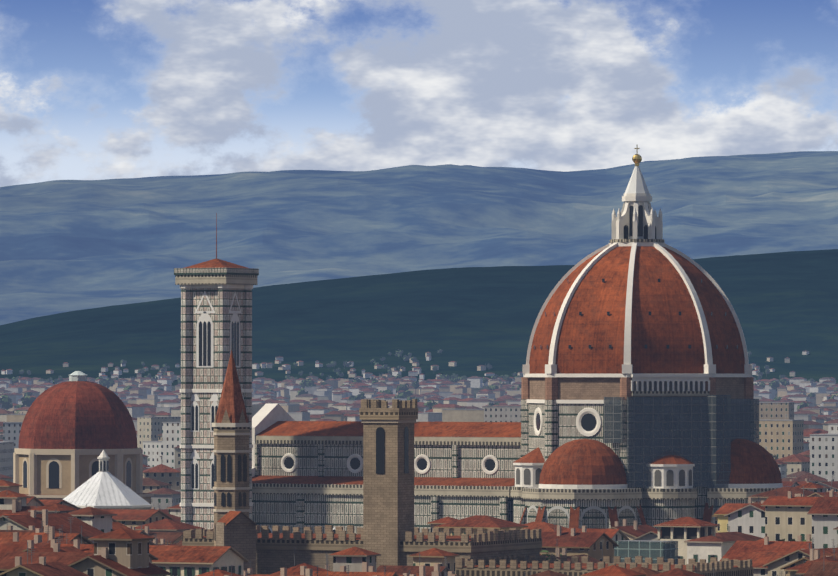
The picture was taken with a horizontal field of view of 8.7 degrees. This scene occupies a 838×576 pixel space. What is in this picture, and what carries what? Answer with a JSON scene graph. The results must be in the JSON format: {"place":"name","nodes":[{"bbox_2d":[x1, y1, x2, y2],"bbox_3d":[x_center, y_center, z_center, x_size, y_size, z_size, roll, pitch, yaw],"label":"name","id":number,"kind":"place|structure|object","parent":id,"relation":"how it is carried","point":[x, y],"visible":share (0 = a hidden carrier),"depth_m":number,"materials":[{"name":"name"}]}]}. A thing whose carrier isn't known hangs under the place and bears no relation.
{"place":"outdoors","nodes":[
{"label":"outdoors","id":0,"kind":"place"},
{"bbox_2d":[0,151,837,324],"bbox_3d":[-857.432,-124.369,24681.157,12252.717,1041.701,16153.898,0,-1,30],"label":"hills","id":1,"kind":"structure","parent":0,"point":[69,245],"depth_m":21746.15,"materials":[{"name":"blue plant"}]},
{"bbox_2d":[0,249,837,385],"bbox_3d":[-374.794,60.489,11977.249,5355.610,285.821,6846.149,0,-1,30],"label":"hills","id":2,"kind":"structure","parent":0,"point":[468,320],"depth_m":9970.49,"materials":[{"name":"teal plant"}]},
{"bbox_2d":[1,350,834,385],"bbox_3d":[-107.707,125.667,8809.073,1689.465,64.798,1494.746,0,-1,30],"label":"distant houses","id":3,"kind":"structure","parent":2,"relation":"on","point":[415,371],"depth_m":8905.90,"materials":[{"name":"tile"}]},
{"bbox_2d":[0,349,837,559],"bbox_3d":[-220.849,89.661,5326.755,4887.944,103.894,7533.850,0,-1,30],"label":"tree","id":4,"kind":"object","parent":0,"point":[6,400],"depth_m":7569.56,"materials":[{"name":"green plant"}]},
{"bbox_2d":[0,0,837,186],"label":"sky","id":5,"kind":"structure","parent":0,"point":[90,89],"materials":[{"name":"blue"}]},
{"bbox_2d":[114,386,819,405],"bbox_3d":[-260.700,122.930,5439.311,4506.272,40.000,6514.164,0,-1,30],"label":"buildings","id":6,"kind":"structure","parent":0,"point":[476,390],"depth_m":7731.53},
{"bbox_2d":[0,376,837,509],"bbox_3d":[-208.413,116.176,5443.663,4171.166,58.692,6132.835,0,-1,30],"label":"city","id":7,"kind":"object","parent":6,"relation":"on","point":[797,443],"visible":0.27,"depth_m":4262.43,"materials":[{"name":"tile"}]},
{"label":"ground","id":8,"kind":"structure","parent":0,"visible":0},
{"bbox_2d":[13,371,153,509],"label":"domed chapel","id":9,"kind":"structure","parent":8,"relation":"on","point":[74,426],"depth_m":1541.74,"materials":[{"name":"tile"}]},
{"bbox_2d":[212,343,256,573],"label":"church spire","id":10,"kind":"structure","parent":8,"relation":"on","point":[235,525],"depth_m":1002.65,"materials":[{"name":"stone"}]},
{"bbox_2d":[0,474,837,575],"bbox_3d":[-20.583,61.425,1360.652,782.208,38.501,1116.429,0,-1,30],"label":"city","id":11,"kind":"object","parent":8,"relation":"on","point":[38,537],"visible":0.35,"depth_m":943.28,"materials":[{"name":"tile"}]},
{"bbox_2d":[40,487,814,575],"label":"buildings","id":12,"kind":"structure","parent":8,"relation":"on","point":[686,538],"depth_m":1142.71,"materials":[{"name":"red tile"}]},
{"bbox_2d":[182,399,752,575],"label":"fortified palace","id":13,"kind":"structure","parent":8,"relation":"on","point":[390,533],"depth_m":997.91,"materials":[{"name":"stone"}]},
{"label":"piazza","id":14,"kind":"object","parent":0,"visible":0},
{"bbox_2d":[63,450,152,509],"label":"baptistery","id":15,"kind":"structure","parent":14,"relation":"on","point":[103,488],"depth_m":1418.04,"materials":[{"name":"stone"}]},
{"bbox_2d":[174,213,258,530],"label":"campanile","id":16,"kind":"structure","parent":14,"relation":"on","point":[216,307],"depth_m":1367.23,"materials":[{"name":"stone"}]},
{"bbox_2d":[252,145,790,533],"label":"cathedral","id":17,"kind":"structure","parent":14,"relation":"on","point":[637,387],"depth_m":1330.31,"materials":[{"name":"stone"}]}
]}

